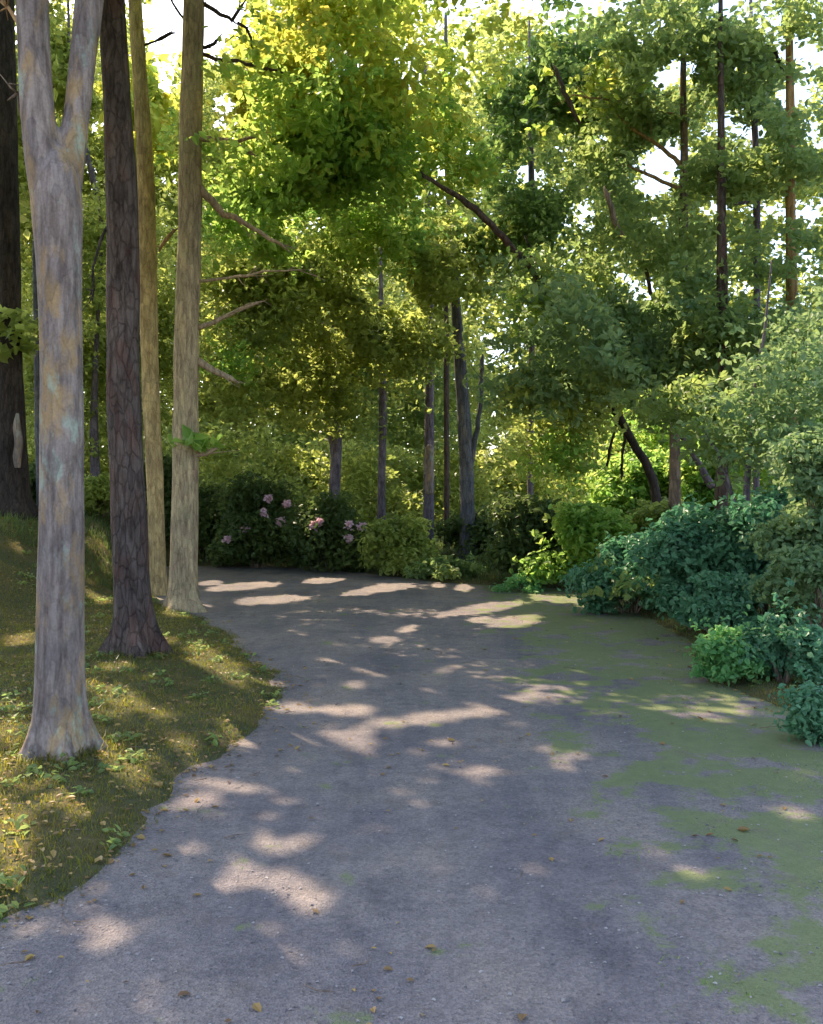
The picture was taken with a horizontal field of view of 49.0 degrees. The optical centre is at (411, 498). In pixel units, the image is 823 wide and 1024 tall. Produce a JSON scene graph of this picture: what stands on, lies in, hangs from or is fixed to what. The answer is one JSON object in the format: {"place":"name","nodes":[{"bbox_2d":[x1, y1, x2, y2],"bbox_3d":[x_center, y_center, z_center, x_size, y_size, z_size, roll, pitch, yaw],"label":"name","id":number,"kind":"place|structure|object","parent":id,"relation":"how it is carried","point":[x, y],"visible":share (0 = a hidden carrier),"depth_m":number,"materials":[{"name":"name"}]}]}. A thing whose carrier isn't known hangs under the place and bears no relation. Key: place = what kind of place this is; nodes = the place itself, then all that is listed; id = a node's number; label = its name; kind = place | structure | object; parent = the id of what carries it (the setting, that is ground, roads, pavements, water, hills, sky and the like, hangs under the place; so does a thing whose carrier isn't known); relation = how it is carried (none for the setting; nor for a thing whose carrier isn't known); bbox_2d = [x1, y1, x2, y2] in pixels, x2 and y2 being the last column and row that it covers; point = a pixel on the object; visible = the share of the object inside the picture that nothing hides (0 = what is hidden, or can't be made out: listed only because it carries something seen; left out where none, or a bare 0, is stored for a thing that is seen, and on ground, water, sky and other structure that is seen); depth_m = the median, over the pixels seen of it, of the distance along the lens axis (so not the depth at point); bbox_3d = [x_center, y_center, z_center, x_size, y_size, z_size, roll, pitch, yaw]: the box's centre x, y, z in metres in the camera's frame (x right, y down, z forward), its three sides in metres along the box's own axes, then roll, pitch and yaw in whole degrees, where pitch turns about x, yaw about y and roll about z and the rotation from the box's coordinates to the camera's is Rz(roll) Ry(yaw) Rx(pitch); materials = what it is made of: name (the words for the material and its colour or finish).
{"place":"outdoors","nodes":[
{"label":"outdoors","id":0,"kind":"place"},
{"bbox_2d":[0,566,822,1023],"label":"path","id":1,"kind":"structure","parent":0,"point":[528,786],"depth_m":4.42,"materials":[{"name":"grey asphalt"}]},
{"bbox_2d":[0,584,788,991],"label":"fallen twigs","id":2,"kind":"object","parent":1,"relation":"on","point":[258,772],"visible":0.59,"depth_m":5.62,"materials":[{"name":"brown wood"}]},
{"bbox_2d":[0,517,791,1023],"bbox_3d":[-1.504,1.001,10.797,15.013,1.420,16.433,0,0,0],"label":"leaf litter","id":3,"kind":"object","parent":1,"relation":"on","point":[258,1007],"visible":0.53,"depth_m":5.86,"materials":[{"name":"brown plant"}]},
{"bbox_2d":[0,594,822,1023],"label":"pebbles","id":4,"kind":"object","parent":1,"relation":"on","point":[426,856],"visible":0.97,"depth_m":3.94,"materials":[{"name":"grey stone"}]},
{"bbox_2d":[459,617,822,997],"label":"moss tufts","id":5,"kind":"object","parent":1,"relation":"on","point":[748,993],"visible":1,"depth_m":5.35,"materials":[{"name":"green plant"}]},
{"bbox_2d":[0,493,822,921],"bbox_3d":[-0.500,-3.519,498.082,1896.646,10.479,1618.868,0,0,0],"label":"ground","id":6,"kind":"structure","parent":0,"point":[132,793],"depth_m":6.74,"materials":[{"name":"green plant"}]},
{"bbox_2d":[29,460,36,504],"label":"shrub","id":7,"kind":"object","parent":6,"relation":"on","point":[32,471],"visible":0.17,"depth_m":20.41,"materials":[{"name":"green plant"}]},
{"bbox_2d":[0,0,102,520],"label":"tree","id":8,"kind":"object","parent":6,"relation":"on","point":[15,488],"visible":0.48,"depth_m":16.84,"materials":[{"name":"black plant"}]},
{"bbox_2d":[0,0,108,762],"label":"tree","id":9,"kind":"object","parent":6,"relation":"on","point":[62,721],"visible":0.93,"depth_m":5.76,"materials":[{"name":"grey plant"}]},
{"bbox_2d":[19,126,159,508],"bbox_3d":[-8.556,-6.490,21.594,4.490,13.862,4.565,0,0,0],"label":"tree","id":10,"kind":"object","parent":6,"relation":"on","point":[92,232],"visible":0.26,"depth_m":21.39,"materials":[{"name":"green plant"}]},
{"bbox_2d":[0,592,191,772],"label":"trunk foot grass","id":11,"kind":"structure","parent":6,"relation":"on","point":[88,749],"depth_m":5.88,"materials":[{"name":"green plant"}]},
{"bbox_2d":[84,472,147,517],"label":"shrub","id":12,"kind":"object","parent":6,"relation":"on","point":[96,493],"visible":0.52,"depth_m":20.22,"materials":[{"name":"green plant"}]},
{"bbox_2d":[82,0,173,658],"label":"tree","id":13,"kind":"object","parent":6,"relation":"on","point":[135,631],"visible":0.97,"depth_m":9.36,"materials":[{"name":"brown plant"}]},
{"bbox_2d":[49,0,219,511],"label":"tree","id":14,"kind":"object","parent":6,"relation":"on","point":[94,357],"visible":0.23,"depth_m":22.98,"materials":[{"name":"green plant"}]},
{"bbox_2d":[89,0,181,595],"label":"tree","id":15,"kind":"object","parent":6,"relation":"on","point":[150,118],"visible":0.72,"depth_m":15.89,"materials":[{"name":"brown plant"}]},
{"bbox_2d":[144,452,171,509],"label":"shrub","id":16,"kind":"object","parent":6,"relation":"on","point":[167,465],"visible":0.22,"depth_m":24.06,"materials":[{"name":"green plant"}]},
{"bbox_2d":[164,477,245,549],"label":"shrub","id":17,"kind":"object","parent":6,"relation":"on","point":[208,512],"visible":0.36,"depth_m":23.57,"materials":[{"name":"green plant"}]},
{"bbox_2d":[15,0,404,499],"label":"tree","id":18,"kind":"object","parent":6,"relation":"on","point":[274,382],"visible":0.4,"depth_m":20.68,"materials":[{"name":"green plant"}]},
{"bbox_2d":[163,0,325,612],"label":"tree","id":19,"kind":"object","parent":6,"relation":"on","point":[188,441],"visible":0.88,"depth_m":13.55,"materials":[{"name":"beige plant"}]},
{"bbox_2d":[198,467,308,567],"bbox_3d":[-3.765,0.491,22.253,3.013,2.571,2.622,0,0,0],"label":"shrub","id":20,"kind":"object","parent":6,"relation":"on","point":[255,513],"visible":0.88,"depth_m":21.73,"materials":[{"name":"green plant"}]},
{"bbox_2d":[0,503,573,591],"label":"tall grass","id":21,"kind":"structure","parent":6,"relation":"on","point":[452,550],"depth_m":17.60,"materials":[{"name":"green plant"}]},
{"bbox_2d":[270,490,375,573],"bbox_3d":[-1.922,0.780,21.198,2.678,1.994,2.407,0,0,0],"label":"shrub","id":22,"kind":"object","parent":6,"relation":"on","point":[321,531],"visible":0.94,"depth_m":20.59,"materials":[{"name":"green plant"}]},
{"bbox_2d":[157,156,574,548],"bbox_3d":[-1.421,-4.239,25.808,11.984,11.486,6.214,0,0,0],"label":"tree","id":23,"kind":"object","parent":6,"relation":"on","point":[470,370],"visible":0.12,"depth_m":25.55,"materials":[{"name":"green plant"}]},
{"bbox_2d":[161,404,618,541],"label":"undergrowth","id":24,"kind":"object","parent":6,"relation":"on","point":[358,459],"visible":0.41,"depth_m":27.22,"materials":[{"name":"green plant"}]},
{"bbox_2d":[232,0,553,539],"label":"tree","id":25,"kind":"object","parent":6,"relation":"on","point":[361,326],"visible":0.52,"depth_m":20.99,"materials":[{"name":"green plant"}]},
{"bbox_2d":[353,510,444,576],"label":"shrub","id":26,"kind":"object","parent":6,"relation":"on","point":[394,545],"visible":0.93,"depth_m":19.49,"materials":[{"name":"green plant"}]},
{"bbox_2d":[307,247,494,521],"bbox_3d":[-0.551,-3.137,25.600,5.451,9.333,4.021,0,0,-39],"label":"tree","id":27,"kind":"object","parent":6,"relation":"on","point":[386,412],"visible":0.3,"depth_m":25.19,"materials":[{"name":"green plant"}]},
{"bbox_2d":[155,0,657,560],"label":"tree","id":28,"kind":"object","parent":6,"relation":"on","point":[333,118],"visible":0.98,"depth_m":15.79,"materials":[{"name":"leaf"},{"name":"yellow green leaf"},{"name":"bark"}]},
{"bbox_2d":[0,527,815,922],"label":"ground plants","id":29,"kind":"object","parent":6,"relation":"on","point":[6,881],"visible":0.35,"depth_m":6.21,"materials":[{"name":"green plant"}]},
{"bbox_2d":[0,527,817,919],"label":"weeds","id":30,"kind":"object","parent":6,"relation":"on","point":[120,717],"visible":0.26,"depth_m":7.27,"materials":[{"name":"green plant"}]},
{"bbox_2d":[15,0,822,526],"bbox_3d":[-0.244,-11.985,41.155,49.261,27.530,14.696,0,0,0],"label":"distant wood","id":31,"kind":"object","parent":6,"relation":"on","point":[485,46],"visible":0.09,"depth_m":38.33,"materials":[{"name":"green plant"}]},
{"bbox_2d":[403,551,487,580],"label":"shrub","id":32,"kind":"object","parent":6,"relation":"on","point":[444,566],"visible":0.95,"depth_m":18.64,"materials":[{"name":"green plant"}]},
{"bbox_2d":[429,503,511,558],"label":"shrub","id":33,"kind":"object","parent":6,"relation":"on","point":[453,523],"visible":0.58,"depth_m":21.92,"materials":[{"name":"green plant"}]},
{"bbox_2d":[489,569,546,593],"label":"shrub","id":34,"kind":"object","parent":6,"relation":"on","point":[533,585],"visible":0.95,"depth_m":16.38,"materials":[{"name":"green plant"}]},
{"bbox_2d":[474,485,564,577],"bbox_3d":[2.534,0.715,17.892,2.458,1.989,1.979,0,0,-12],"label":"shrub","id":35,"kind":"object","parent":6,"relation":"on","point":[517,521],"visible":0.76,"depth_m":17.42,"materials":[{"name":"green plant"}]},
{"bbox_2d":[443,0,666,498],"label":"tree","id":36,"kind":"object","parent":6,"relation":"on","point":[547,92],"visible":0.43,"depth_m":18.67,"materials":[{"name":"green plant"}]},
{"bbox_2d":[509,500,636,586],"bbox_3d":[2.980,0.895,16.538,2.376,1.732,1.763,0,0,0],"label":"shrub","id":37,"kind":"object","parent":6,"relation":"on","point":[578,528],"visible":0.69,"depth_m":16.23,"materials":[{"name":"green plant"}]},
{"bbox_2d":[485,235,669,505],"bbox_3d":[3.458,-1.940,18.393,3.800,6.922,3.868,0,0,0],"label":"tree","id":38,"kind":"object","parent":6,"relation":"on","point":[597,416],"visible":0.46,"depth_m":18.41,"materials":[{"name":"green plant"}]},
{"bbox_2d":[557,527,670,614],"bbox_3d":[3.314,1.101,13.404,2.040,1.352,1.755,0,0,31],"label":"shrub","id":39,"kind":"object","parent":6,"relation":"on","point":[618,553],"visible":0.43,"depth_m":13.24,"materials":[{"name":"green plant"}]},
{"bbox_2d":[579,443,668,519],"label":"shrub","id":40,"kind":"object","parent":6,"relation":"on","point":[629,488],"visible":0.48,"depth_m":22.31,"materials":[{"name":"green plant"}]},
{"bbox_2d":[488,0,821,600],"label":"tree","id":41,"kind":"object","parent":6,"relation":"on","point":[608,165],"visible":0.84,"depth_m":15.87,"materials":[{"name":"green plant"}]},
{"bbox_2d":[623,496,697,536],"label":"shrub","id":42,"kind":"object","parent":6,"relation":"on","point":[654,511],"visible":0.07,"depth_m":16.68,"materials":[{"name":"green plant"}]},
{"bbox_2d":[535,347,822,504],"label":"sunny wood","id":43,"kind":"object","parent":6,"relation":"on","point":[651,440],"visible":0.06,"depth_m":34.58,"materials":[{"name":"green plant"}]},
{"bbox_2d":[630,494,763,628],"bbox_3d":[3.594,0.823,11.450,1.601,1.765,1.593,0,0,0],"label":"shrub","id":44,"kind":"object","parent":6,"relation":"on","point":[675,556],"visible":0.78,"depth_m":11.20,"materials":[{"name":"green plant"}]},
{"bbox_2d":[654,440,752,511],"bbox_3d":[7.289,-0.186,22.036,2.955,2.670,2.421,0,0,0],"label":"shrub","id":45,"kind":"object","parent":6,"relation":"on","point":[693,483],"visible":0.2,"depth_m":21.55,"materials":[{"name":"green plant"}]},
{"bbox_2d":[587,0,822,521],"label":"tree","id":46,"kind":"object","parent":6,"relation":"on","point":[719,156],"visible":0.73,"depth_m":14.47,"materials":[{"name":"green plant"}]},
{"bbox_2d":[672,569,779,634],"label":"shrub","id":47,"kind":"object","parent":6,"relation":"on","point":[718,596],"visible":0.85,"depth_m":9.86,"materials":[{"name":"green plant"}]},
{"bbox_2d":[683,604,787,686],"bbox_3d":[2.966,1.345,8.271,0.861,0.795,0.812,0,0,0],"label":"shrub","id":48,"kind":"object","parent":6,"relation":"on","point":[714,661],"visible":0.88,"depth_m":8.12,"materials":[{"name":"green plant"}]},
{"bbox_2d":[665,260,822,510],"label":"tree","id":49,"kind":"object","parent":6,"relation":"on","point":[790,400],"visible":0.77,"depth_m":11.77,"materials":[{"name":"green plant"}]},
{"bbox_2d":[679,0,822,496],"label":"tree","id":50,"kind":"object","parent":6,"relation":"on","point":[753,124],"visible":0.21,"depth_m":15.64,"materials":[{"name":"green plant"}]},
{"bbox_2d":[685,0,822,479],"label":"tree","id":51,"kind":"object","parent":6,"relation":"on","point":[798,20],"visible":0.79,"depth_m":14.16,"materials":[{"name":"green plant"}]},
{"bbox_2d":[697,480,822,625],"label":"shrub","id":52,"kind":"object","parent":6,"relation":"on","point":[742,521],"visible":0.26,"depth_m":11.05,"materials":[{"name":"green plant"}]},
{"bbox_2d":[724,578,822,683],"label":"shrub","id":53,"kind":"object","parent":6,"relation":"on","point":[784,650],"visible":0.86,"depth_m":8.00,"materials":[{"name":"green plant"}]},
{"bbox_2d":[735,409,822,632],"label":"shrub","id":54,"kind":"object","parent":6,"relation":"on","point":[779,544],"visible":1,"depth_m":9.24,"materials":[{"name":"green plant"}]},
{"bbox_2d":[768,661,822,746],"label":"shrub","id":55,"kind":"object","parent":6,"relation":"on","point":[804,718],"visible":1,"depth_m":6.27,"materials":[{"name":"green plant"}]},
{"bbox_2d":[15,0,822,483],"label":"sky","id":56,"kind":"structure","parent":0,"point":[161,15],"materials":[{"name":"white"}]}
]}

